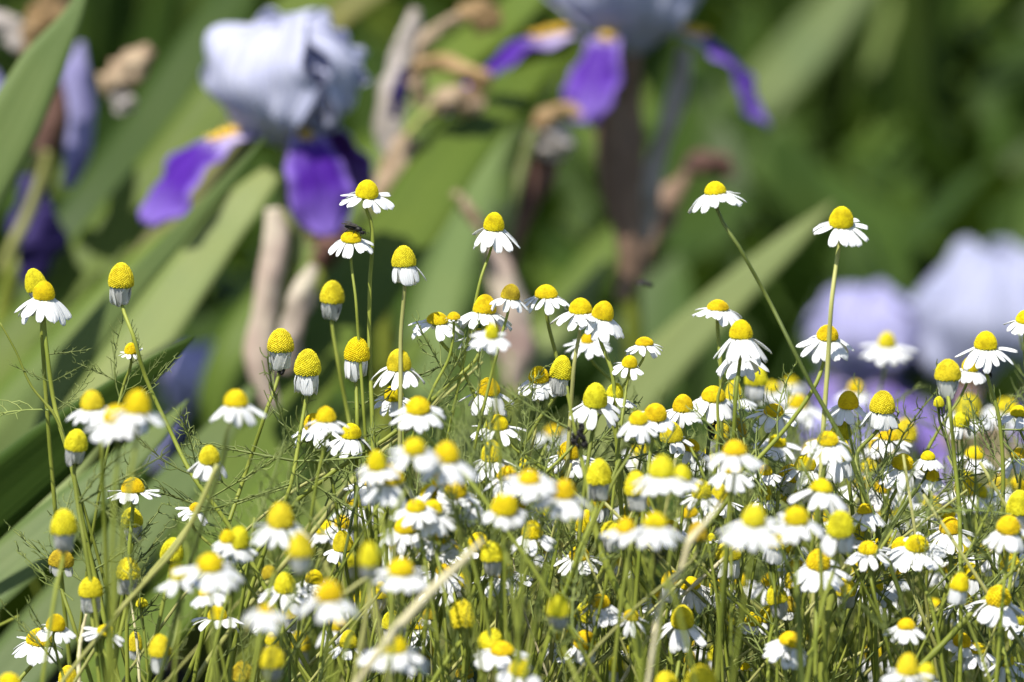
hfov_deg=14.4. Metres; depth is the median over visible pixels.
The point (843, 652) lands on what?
green stems
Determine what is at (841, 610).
chamomile
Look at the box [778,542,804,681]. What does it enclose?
green stalk
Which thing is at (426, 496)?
chamomile
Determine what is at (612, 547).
chamomile
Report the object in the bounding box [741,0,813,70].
iris leaf fan
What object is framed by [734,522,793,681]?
chamomile
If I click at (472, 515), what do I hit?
chamomile
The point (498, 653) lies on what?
chamomile
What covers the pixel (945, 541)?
chamomile
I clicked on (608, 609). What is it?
chamomile
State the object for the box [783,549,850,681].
chamomile
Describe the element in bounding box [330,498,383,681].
chamomile
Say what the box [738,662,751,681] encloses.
chamomile
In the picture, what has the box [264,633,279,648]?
chamomile
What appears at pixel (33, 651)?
chamomile
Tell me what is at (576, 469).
chamomile
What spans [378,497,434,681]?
chamomile
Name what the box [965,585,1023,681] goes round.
chamomile
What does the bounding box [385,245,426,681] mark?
chamomile
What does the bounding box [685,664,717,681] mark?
chamomile
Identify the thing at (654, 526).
chamomile
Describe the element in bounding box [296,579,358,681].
chamomile
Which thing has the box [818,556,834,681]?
green stalk
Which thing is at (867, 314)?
bearded iris
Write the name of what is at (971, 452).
chamomile
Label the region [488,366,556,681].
chamomile
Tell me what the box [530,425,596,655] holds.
chamomile
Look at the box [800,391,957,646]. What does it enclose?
chamomile
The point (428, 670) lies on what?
chamomile
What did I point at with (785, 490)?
chamomile
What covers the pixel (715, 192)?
chamomile
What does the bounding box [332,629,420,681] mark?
chamomile
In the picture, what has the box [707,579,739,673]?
chamomile
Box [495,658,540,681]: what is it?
chamomile
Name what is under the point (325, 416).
chamomile
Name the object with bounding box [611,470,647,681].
chamomile
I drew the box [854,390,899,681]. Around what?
chamomile
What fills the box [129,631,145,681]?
chamomile
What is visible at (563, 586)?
chamomile
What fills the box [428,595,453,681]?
chamomile
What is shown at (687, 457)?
chamomile
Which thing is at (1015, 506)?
chamomile
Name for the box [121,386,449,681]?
dry stalk
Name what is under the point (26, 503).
iris leaf fan
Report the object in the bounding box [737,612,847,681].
chamomile
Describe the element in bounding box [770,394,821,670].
chamomile
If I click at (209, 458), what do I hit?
chamomile
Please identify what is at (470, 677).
chamomile
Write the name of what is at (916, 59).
iris leaf fan
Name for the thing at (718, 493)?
chamomile
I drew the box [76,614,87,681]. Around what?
dry stalk
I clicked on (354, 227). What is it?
fly
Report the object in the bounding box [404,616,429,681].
chamomile
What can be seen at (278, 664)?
chamomile
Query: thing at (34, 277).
chamomile
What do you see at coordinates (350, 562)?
chamomile
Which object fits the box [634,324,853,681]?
chamomile
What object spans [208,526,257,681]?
chamomile
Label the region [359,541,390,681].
chamomile
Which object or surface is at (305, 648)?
chamomile
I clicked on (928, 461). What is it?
chamomile
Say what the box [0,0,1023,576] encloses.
ground cover
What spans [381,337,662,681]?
chamomile
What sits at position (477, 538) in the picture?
chamomile
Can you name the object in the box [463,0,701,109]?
iris leaf fan
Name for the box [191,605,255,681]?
chamomile
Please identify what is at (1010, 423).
chamomile
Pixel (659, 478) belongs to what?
chamomile
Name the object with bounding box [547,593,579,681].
chamomile
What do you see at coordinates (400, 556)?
chamomile
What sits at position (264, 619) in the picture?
chamomile
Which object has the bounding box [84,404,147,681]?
chamomile
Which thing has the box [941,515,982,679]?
chamomile
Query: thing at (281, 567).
dry stalk
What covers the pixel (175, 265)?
iris leaf fan
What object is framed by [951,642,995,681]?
chamomile
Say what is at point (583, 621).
chamomile
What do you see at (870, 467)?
chamomile
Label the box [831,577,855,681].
chamomile
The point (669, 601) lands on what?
chamomile
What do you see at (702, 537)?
chamomile
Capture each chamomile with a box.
[0,281,176,681]
[0,595,75,681]
[0,673,20,681]
[12,628,63,680]
[25,268,71,665]
[40,508,77,681]
[48,549,93,681]
[56,647,76,681]
[64,429,169,681]
[65,390,110,681]
[72,316,181,669]
[73,445,227,681]
[78,576,102,681]
[82,624,124,681]
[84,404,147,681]
[106,389,165,681]
[106,455,142,672]
[107,477,160,681]
[108,262,314,681]
[111,557,140,681]
[122,328,321,681]
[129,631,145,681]
[131,553,164,681]
[146,537,183,681]
[148,594,194,681]
[155,561,201,681]
[157,389,265,681]
[172,553,244,681]
[175,499,308,681]
[182,294,512,681]
[187,347,394,681]
[190,589,228,681]
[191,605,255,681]
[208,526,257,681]
[212,529,234,681]
[227,613,327,677]
[233,625,253,681]
[239,604,292,681]
[250,501,312,681]
[254,610,301,680]
[257,572,337,681]
[259,645,284,681]
[262,565,332,681]
[264,531,313,681]
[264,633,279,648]
[281,609,296,681]
[284,516,357,681]
[291,413,363,681]
[293,475,352,677]
[294,406,348,681]
[296,569,345,681]
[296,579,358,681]
[315,618,350,681]
[317,480,353,681]
[320,280,405,681]
[326,419,418,678]
[327,552,353,681]
[328,230,387,681]
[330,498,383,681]
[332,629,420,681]
[333,438,442,681]
[339,180,394,681]
[341,592,381,629]
[344,337,369,674]
[344,481,460,665]
[346,312,461,681]
[347,312,687,677]
[356,450,399,627]
[357,635,430,681]
[359,464,415,681]
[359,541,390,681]
[361,619,433,681]
[364,575,421,681]
[366,581,476,681]
[371,349,442,681]
[372,558,428,681]
[374,386,409,681]
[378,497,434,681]
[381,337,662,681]
[381,610,396,681]
[382,546,418,566]
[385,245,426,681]
[389,498,445,681]
[390,396,601,681]
[403,212,519,672]
[403,355,571,681]
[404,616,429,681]
[405,484,437,641]
[406,472,467,681]
[407,532,459,681]
[412,499,462,681]
[416,441,485,681]
[417,284,528,681]
[419,609,450,681]
[420,563,465,681]
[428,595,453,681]
[436,468,564,678]
[442,478,498,681]
[442,544,462,657]
[449,573,465,652]
[452,377,513,665]
[454,328,496,681]
[455,655,512,681]
[456,580,502,681]
[459,434,513,656]
[461,532,486,681]
[465,440,517,681]
[470,323,510,670]
[470,414,526,681]
[473,442,603,640]
[473,557,532,640]
[474,641,531,671]
[480,540,502,676]
[482,492,525,680]
[483,465,524,636]
[485,496,556,672]
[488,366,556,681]
[493,501,544,627]
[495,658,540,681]
[500,470,557,681]
[510,598,573,681]
[518,506,601,681]
[523,284,690,680]
[523,479,591,681]
[523,506,553,652]
[528,544,568,678]
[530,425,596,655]
[530,441,610,672]
[531,498,604,681]
[532,521,723,681]
[533,410,664,674]
[535,458,611,676]
[545,421,693,681]
[547,297,595,680]
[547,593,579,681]
[548,558,622,681]
[556,594,644,681]
[559,575,579,663]
[563,334,839,681]
[564,382,620,681]
[564,576,602,681]
[574,602,594,681]
[576,301,634,675]
[583,521,622,681]
[589,495,612,681]
[596,355,643,680]
[599,591,738,681]
[600,517,650,681]
[603,506,642,670]
[606,383,651,681]
[607,609,645,681]
[609,658,624,681]
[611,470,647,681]
[613,498,712,638]
[614,557,700,632]
[616,425,708,670]
[621,445,654,586]
[625,512,696,681]
[630,403,673,681]
[631,455,691,681]
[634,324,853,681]
[637,590,676,664]
[649,567,712,673]
[650,520,715,671]
[652,641,706,673]
[655,464,702,678]
[655,671,677,681]
[656,605,706,679]
[658,421,728,673]
[660,461,707,672]
[666,394,852,681]
[667,378,796,671]
[675,418,759,671]
[678,385,738,681]
[679,576,710,681]
[681,479,723,681]
[684,651,695,672]
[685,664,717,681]
[688,181,916,679]
[690,450,728,661]
[691,486,728,681]
[692,299,741,681]
[693,465,789,681]
[695,358,769,665]
[696,483,743,664]
[698,478,756,647]
[702,440,766,681]
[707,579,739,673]
[708,464,754,681]
[708,646,712,669]
[713,320,771,681]
[716,504,789,681]
[718,521,749,620]
[719,380,756,544]
[720,464,782,681]
[724,429,801,675]
[727,616,735,643]
[729,574,757,680]
[732,559,808,668]
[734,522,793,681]
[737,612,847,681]
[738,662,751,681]
[744,366,775,636]
[751,574,790,680]
[752,435,802,681]
[753,475,784,681]
[756,381,789,530]
[757,490,800,681]
[757,606,791,678]
[763,631,807,681]
[767,506,825,681]
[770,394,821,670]
[777,527,818,655]
[779,377,809,676]
[779,454,829,679]
[782,596,873,681]
[783,540,808,595]
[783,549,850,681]
[788,478,847,681]
[790,445,819,464]
[792,431,851,681]
[796,439,853,681]
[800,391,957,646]
[803,512,852,664]
[805,510,857,681]
[805,648,900,681]
[806,206,868,681]
[806,626,821,681]
[818,331,916,648]
[827,451,969,667]
[829,380,872,678]
[829,399,924,675]
[831,421,919,681]
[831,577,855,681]
[838,453,926,668]
[839,359,986,681]
[841,562,868,681]
[844,429,898,671]
[844,541,908,672]
[845,535,909,617]
[851,503,884,681]
[853,435,898,653]
[853,519,879,681]
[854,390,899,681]
[854,579,897,676]
[858,458,876,664]
[861,385,937,674]
[864,601,896,640]
[871,506,916,657]
[874,536,914,681]
[877,452,949,674]
[879,554,908,650]
[880,652,934,681]
[883,618,925,681]
[884,537,984,681]
[885,509,946,681]
[887,453,1023,607]
[891,489,940,680]
[893,418,955,637]
[912,662,937,681]
[913,494,948,679]
[913,598,956,644]
[914,461,980,680]
[917,469,944,662]
[919,483,1008,681]
[926,516,1010,668]
[929,558,957,676]
[931,359,990,673]
[934,358,962,681]
[934,538,945,636]
[937,331,1023,674]
[937,394,992,621]
[938,554,981,681]
[939,476,992,644]
[940,475,1007,676]
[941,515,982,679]
[944,633,977,681]
[945,412,975,669]
[948,572,991,681]
[951,524,997,681]
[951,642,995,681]
[953,451,1023,681]
[957,446,994,681]
[963,542,992,657]
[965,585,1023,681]
[976,447,1023,656]
[982,543,1023,609]
[984,397,1023,650]
[984,651,1023,681]
[993,476,1023,681]
[995,405,1023,440]
[996,608,1023,681]
[997,534,1023,653]
[998,490,1023,681]
[1003,310,1023,360]
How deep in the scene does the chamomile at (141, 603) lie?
1.48 m
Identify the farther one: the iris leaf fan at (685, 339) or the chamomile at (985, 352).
the iris leaf fan at (685, 339)
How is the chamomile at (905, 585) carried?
on the ground at (168, 672)
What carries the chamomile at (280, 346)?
on the ground at (168, 672)
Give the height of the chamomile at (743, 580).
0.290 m
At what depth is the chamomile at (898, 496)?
1.64 m
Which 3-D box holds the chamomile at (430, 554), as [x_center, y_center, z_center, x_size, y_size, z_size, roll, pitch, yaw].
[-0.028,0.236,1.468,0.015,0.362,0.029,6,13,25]
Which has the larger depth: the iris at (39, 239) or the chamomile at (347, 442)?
the iris at (39, 239)
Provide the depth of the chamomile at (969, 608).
1.50 m
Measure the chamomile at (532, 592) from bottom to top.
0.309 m
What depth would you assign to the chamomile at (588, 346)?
1.56 m
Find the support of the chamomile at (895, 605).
on the ground at (168, 672)
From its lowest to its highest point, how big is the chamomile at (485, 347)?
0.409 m
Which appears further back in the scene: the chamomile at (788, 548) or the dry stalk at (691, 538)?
the chamomile at (788, 548)
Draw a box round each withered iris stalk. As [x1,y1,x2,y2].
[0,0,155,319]
[304,226,348,680]
[368,0,502,681]
[451,190,534,681]
[502,102,582,662]
[622,149,735,551]
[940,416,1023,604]
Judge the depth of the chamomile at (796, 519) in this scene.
1.35 m
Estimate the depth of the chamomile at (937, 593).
1.67 m
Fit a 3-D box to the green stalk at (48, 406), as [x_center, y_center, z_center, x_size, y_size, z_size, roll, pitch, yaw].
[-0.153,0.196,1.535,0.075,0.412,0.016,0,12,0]
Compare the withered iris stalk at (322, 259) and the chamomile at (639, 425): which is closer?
the chamomile at (639, 425)
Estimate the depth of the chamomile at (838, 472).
1.48 m
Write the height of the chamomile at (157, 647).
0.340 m
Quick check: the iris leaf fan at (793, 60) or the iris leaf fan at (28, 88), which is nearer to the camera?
the iris leaf fan at (28, 88)
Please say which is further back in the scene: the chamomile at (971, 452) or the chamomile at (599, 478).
the chamomile at (971, 452)
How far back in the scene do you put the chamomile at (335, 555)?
1.50 m
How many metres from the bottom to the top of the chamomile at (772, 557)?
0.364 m
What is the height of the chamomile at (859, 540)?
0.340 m
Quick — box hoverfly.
[633,280,653,286]
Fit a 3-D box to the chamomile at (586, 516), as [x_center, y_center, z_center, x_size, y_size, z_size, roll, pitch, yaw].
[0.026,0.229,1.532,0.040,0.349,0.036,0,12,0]
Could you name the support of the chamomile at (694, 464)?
on the ground at (168, 672)
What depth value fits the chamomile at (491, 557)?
1.42 m
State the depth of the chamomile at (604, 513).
1.49 m
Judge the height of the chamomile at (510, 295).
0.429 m
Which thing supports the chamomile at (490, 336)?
on the ground at (168, 672)
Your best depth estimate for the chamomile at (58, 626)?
1.47 m
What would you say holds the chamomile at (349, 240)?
on the ground at (168, 672)
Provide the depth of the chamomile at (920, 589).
1.60 m
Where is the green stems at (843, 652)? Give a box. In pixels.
[0,440,1023,681]
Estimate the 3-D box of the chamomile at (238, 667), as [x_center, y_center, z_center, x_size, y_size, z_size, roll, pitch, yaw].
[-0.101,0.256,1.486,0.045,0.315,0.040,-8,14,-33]
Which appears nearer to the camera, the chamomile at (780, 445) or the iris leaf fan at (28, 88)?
the chamomile at (780, 445)
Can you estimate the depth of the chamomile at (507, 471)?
1.44 m
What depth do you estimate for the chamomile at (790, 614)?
1.49 m
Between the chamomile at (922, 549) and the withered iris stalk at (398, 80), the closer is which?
the chamomile at (922, 549)
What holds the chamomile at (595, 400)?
on the ground at (168, 672)
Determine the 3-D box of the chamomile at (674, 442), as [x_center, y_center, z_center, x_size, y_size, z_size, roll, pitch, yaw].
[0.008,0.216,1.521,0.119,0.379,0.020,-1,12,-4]
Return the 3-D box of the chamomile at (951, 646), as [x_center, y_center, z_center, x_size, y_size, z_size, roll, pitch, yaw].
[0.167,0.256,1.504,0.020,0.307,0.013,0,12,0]
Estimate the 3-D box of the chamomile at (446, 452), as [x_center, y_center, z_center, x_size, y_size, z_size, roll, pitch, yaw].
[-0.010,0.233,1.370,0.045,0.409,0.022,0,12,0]
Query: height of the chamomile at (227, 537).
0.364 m
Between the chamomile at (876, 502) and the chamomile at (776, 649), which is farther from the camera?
the chamomile at (876, 502)
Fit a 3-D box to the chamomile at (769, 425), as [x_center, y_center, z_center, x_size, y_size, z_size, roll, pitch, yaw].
[0.069,0.210,1.523,0.077,0.390,0.037,-11,16,-41]
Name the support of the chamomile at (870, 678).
on the ground at (168, 672)
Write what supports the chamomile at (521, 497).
on the ground at (168, 672)
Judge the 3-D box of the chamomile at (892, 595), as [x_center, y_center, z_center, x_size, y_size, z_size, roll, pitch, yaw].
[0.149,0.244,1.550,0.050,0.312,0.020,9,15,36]
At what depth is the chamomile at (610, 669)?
1.60 m
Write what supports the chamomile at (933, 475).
on the ground at (168, 672)
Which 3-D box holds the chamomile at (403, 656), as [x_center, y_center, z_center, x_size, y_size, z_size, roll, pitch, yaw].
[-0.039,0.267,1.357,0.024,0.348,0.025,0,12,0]
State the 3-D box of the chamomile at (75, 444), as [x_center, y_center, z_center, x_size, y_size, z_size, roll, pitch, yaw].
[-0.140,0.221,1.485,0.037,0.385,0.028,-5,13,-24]
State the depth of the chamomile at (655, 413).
1.47 m
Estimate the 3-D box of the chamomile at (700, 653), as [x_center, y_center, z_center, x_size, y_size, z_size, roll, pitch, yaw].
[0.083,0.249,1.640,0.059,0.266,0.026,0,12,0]
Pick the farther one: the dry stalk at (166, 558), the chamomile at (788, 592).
the chamomile at (788, 592)
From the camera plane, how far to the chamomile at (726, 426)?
1.60 m
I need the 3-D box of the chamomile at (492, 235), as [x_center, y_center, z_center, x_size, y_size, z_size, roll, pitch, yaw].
[-0.033,0.175,1.536,0.078,0.452,0.020,-5,13,-22]
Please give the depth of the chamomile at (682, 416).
1.49 m
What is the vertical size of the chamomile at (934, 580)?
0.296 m
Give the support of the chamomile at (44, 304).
on the ground at (168, 672)
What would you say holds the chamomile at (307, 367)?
on the ground at (168, 672)
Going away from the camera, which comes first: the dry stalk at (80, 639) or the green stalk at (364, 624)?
the green stalk at (364, 624)
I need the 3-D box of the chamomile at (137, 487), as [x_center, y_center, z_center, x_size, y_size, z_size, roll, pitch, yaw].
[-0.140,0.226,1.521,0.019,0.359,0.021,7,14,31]
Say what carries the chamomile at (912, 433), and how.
on the ground at (168, 672)
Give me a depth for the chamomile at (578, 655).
1.46 m
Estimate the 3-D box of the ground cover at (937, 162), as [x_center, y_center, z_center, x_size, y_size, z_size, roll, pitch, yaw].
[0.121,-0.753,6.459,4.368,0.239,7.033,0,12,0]
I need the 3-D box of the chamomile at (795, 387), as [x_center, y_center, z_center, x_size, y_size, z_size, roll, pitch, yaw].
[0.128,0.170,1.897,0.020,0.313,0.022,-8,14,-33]
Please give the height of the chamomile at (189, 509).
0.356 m
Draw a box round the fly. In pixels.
[341,221,367,235]
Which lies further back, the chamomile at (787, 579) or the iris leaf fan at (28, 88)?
the iris leaf fan at (28, 88)
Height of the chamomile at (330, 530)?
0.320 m
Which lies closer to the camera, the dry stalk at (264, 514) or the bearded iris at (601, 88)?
the dry stalk at (264, 514)
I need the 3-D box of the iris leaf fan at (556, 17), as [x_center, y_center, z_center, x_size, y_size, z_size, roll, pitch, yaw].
[0.158,-0.622,4.608,0.440,0.737,0.189,5,13,21]
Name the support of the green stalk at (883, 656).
on the ground at (168, 672)
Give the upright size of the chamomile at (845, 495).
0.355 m
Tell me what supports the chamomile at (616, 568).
on the ground at (168, 672)
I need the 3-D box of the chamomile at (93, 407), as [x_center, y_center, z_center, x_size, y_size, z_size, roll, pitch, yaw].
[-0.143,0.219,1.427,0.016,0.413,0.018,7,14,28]
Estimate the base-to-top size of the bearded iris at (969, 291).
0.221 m
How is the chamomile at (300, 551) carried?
on the ground at (168, 672)
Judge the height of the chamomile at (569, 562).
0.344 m
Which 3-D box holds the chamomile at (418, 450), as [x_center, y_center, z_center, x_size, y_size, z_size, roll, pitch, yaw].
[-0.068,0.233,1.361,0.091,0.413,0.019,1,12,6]
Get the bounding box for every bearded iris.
[138,7,373,676]
[150,341,214,470]
[446,0,770,681]
[780,397,896,681]
[803,281,926,458]
[903,238,1023,529]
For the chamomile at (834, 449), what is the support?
on the ground at (168, 672)
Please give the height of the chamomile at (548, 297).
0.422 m
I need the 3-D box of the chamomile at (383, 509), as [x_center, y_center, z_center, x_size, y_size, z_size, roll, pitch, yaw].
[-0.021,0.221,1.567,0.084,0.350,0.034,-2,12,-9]
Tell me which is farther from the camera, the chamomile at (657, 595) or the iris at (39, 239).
the iris at (39, 239)
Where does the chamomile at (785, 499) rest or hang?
on the ground at (168, 672)
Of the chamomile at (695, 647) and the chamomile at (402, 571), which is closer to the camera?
the chamomile at (402, 571)
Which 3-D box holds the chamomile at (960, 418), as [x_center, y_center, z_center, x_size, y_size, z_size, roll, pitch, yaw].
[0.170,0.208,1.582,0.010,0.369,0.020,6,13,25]
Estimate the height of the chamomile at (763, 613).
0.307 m
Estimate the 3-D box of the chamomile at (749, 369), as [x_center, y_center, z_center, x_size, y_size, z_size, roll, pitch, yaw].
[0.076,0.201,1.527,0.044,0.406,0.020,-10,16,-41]
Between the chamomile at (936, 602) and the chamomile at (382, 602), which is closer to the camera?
the chamomile at (382, 602)
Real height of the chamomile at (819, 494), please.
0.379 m
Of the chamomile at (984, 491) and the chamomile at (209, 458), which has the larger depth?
the chamomile at (984, 491)
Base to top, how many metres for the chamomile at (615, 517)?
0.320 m
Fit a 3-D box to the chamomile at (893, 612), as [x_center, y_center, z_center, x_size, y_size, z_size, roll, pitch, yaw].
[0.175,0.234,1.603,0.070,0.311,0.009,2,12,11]
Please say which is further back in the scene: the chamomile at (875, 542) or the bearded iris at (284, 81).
the bearded iris at (284, 81)
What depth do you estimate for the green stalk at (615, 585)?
1.44 m
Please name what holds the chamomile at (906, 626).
on the ground at (168, 672)
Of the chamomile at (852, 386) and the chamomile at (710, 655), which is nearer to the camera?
the chamomile at (710, 655)
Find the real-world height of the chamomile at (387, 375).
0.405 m
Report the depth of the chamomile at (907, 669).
1.35 m
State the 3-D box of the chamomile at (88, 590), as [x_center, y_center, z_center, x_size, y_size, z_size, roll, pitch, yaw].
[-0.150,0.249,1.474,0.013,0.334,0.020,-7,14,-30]
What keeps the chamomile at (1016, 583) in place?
on the ground at (168, 672)
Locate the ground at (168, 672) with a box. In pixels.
[46,120,1023,681]
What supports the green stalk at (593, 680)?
on the ground at (168, 672)
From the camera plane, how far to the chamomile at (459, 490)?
1.41 m
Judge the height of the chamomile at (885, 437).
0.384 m
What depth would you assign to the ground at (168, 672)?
2.51 m
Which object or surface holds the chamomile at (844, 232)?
on the ground at (168, 672)
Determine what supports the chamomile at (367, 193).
on the ground at (168, 672)
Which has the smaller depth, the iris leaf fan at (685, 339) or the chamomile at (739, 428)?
the chamomile at (739, 428)
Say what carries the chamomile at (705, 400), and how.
on the ground at (168, 672)
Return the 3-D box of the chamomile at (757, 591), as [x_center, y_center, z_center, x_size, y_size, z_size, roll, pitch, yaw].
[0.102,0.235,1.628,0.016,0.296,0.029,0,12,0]
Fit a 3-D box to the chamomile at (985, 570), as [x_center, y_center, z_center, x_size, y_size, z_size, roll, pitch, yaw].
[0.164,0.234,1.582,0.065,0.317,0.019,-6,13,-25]
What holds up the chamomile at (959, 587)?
on the ground at (168, 672)
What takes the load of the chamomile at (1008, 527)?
on the ground at (168, 672)
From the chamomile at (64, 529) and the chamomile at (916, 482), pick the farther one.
the chamomile at (916, 482)
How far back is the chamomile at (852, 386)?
1.79 m
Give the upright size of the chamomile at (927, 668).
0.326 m
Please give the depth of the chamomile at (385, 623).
1.50 m
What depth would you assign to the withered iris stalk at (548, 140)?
2.15 m
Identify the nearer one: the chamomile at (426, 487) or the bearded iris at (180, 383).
the chamomile at (426, 487)
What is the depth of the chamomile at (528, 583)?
1.49 m
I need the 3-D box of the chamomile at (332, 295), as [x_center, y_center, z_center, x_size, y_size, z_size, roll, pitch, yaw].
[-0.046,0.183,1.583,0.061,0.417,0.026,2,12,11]
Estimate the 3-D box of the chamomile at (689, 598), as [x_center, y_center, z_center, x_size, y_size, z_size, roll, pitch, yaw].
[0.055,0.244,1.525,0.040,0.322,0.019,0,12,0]
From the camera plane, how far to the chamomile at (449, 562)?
1.49 m
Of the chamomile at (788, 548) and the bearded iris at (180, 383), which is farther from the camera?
the bearded iris at (180, 383)
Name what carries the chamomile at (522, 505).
on the ground at (168, 672)
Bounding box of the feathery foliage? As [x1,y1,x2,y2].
[1,328,1023,681]
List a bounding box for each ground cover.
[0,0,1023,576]
[0,0,1023,681]
[29,0,1023,285]
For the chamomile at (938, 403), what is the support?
on the ground at (168, 672)
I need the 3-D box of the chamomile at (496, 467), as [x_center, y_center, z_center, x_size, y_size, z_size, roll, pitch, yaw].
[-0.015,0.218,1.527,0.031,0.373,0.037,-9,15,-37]
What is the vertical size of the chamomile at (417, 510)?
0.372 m
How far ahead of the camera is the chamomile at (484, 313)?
1.50 m
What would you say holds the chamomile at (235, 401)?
on the ground at (168, 672)
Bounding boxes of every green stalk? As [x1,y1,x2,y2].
[0,322,131,681]
[343,578,372,681]
[566,386,645,681]
[592,561,622,681]
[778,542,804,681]
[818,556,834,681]
[854,547,995,681]
[902,558,1023,681]
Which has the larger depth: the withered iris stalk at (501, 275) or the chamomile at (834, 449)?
the withered iris stalk at (501, 275)
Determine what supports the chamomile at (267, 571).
on the ground at (168, 672)
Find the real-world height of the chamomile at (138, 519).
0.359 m
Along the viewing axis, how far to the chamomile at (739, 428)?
1.57 m
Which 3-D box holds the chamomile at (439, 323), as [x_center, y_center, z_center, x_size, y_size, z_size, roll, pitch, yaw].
[0.035,0.196,1.529,0.193,0.416,0.031,1,12,7]
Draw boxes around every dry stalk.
[61,464,218,681]
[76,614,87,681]
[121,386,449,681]
[131,605,140,681]
[191,361,482,681]
[354,539,483,681]
[512,558,550,681]
[619,545,734,681]
[646,501,721,681]
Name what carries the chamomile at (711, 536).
on the ground at (168, 672)
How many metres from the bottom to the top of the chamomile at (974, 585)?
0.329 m
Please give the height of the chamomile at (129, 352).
0.414 m
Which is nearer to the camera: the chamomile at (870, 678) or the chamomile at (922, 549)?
the chamomile at (922, 549)
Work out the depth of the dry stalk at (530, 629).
1.50 m
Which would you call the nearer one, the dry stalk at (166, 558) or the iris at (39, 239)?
the dry stalk at (166, 558)
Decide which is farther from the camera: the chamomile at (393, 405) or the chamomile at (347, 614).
the chamomile at (347, 614)
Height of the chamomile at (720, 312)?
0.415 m
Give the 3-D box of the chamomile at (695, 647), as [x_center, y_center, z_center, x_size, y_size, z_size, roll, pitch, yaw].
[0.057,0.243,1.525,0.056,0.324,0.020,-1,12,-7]
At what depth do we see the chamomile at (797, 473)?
1.50 m
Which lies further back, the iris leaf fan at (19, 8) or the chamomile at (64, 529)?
the iris leaf fan at (19, 8)
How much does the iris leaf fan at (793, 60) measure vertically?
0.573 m
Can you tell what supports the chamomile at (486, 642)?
on the ground at (168, 672)
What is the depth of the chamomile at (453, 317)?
1.49 m
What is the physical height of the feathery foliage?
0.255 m
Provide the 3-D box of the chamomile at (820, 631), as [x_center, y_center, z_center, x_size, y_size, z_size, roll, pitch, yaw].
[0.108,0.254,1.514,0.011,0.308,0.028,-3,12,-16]
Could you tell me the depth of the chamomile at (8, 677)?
1.36 m
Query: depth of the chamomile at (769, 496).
1.50 m
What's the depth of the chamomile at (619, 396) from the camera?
1.49 m
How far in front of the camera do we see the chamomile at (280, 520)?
1.36 m
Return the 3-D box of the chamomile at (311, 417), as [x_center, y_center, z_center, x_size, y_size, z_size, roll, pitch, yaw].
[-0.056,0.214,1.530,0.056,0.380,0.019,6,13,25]
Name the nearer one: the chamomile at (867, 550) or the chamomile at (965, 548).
the chamomile at (867, 550)
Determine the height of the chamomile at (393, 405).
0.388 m
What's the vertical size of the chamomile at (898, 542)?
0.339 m
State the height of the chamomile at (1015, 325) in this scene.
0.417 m
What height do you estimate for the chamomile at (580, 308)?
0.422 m
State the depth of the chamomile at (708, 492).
1.45 m
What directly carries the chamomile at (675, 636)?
on the ground at (168, 672)
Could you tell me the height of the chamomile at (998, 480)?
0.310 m
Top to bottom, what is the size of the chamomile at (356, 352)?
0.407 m
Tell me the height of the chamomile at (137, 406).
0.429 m
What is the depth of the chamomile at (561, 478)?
1.53 m
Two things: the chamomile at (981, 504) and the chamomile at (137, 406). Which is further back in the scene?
the chamomile at (981, 504)
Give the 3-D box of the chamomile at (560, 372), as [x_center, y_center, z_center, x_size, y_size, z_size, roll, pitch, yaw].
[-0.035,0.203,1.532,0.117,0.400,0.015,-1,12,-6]
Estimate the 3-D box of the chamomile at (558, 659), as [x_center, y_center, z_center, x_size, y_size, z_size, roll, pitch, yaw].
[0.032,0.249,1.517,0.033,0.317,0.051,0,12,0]
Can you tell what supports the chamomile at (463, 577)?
on the ground at (168, 672)
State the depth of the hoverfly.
1.68 m
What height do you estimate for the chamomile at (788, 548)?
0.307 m
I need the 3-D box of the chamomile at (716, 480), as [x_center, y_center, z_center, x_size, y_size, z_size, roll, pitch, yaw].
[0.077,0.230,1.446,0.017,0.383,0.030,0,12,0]
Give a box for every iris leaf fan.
[0,0,36,21]
[0,0,85,206]
[0,0,380,451]
[0,336,307,681]
[69,0,204,119]
[149,0,580,681]
[201,0,276,19]
[401,183,835,652]
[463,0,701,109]
[550,7,558,25]
[731,0,894,122]
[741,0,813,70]
[758,0,975,181]
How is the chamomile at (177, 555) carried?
on the ground at (168, 672)
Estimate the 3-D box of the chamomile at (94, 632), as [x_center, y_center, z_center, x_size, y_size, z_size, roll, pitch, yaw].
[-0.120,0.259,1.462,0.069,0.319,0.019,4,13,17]
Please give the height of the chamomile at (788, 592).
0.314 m
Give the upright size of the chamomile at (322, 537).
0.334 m
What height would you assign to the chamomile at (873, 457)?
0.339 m
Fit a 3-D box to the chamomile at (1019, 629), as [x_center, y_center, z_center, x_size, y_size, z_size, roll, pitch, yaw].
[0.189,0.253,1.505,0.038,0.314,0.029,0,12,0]
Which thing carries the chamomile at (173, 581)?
on the ground at (168, 672)
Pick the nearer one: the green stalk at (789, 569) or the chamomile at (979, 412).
the green stalk at (789, 569)
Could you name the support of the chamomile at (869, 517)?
on the ground at (168, 672)
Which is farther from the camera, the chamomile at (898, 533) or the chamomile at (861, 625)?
the chamomile at (898, 533)
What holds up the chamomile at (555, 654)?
on the ground at (168, 672)
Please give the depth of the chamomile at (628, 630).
1.44 m
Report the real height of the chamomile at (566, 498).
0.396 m

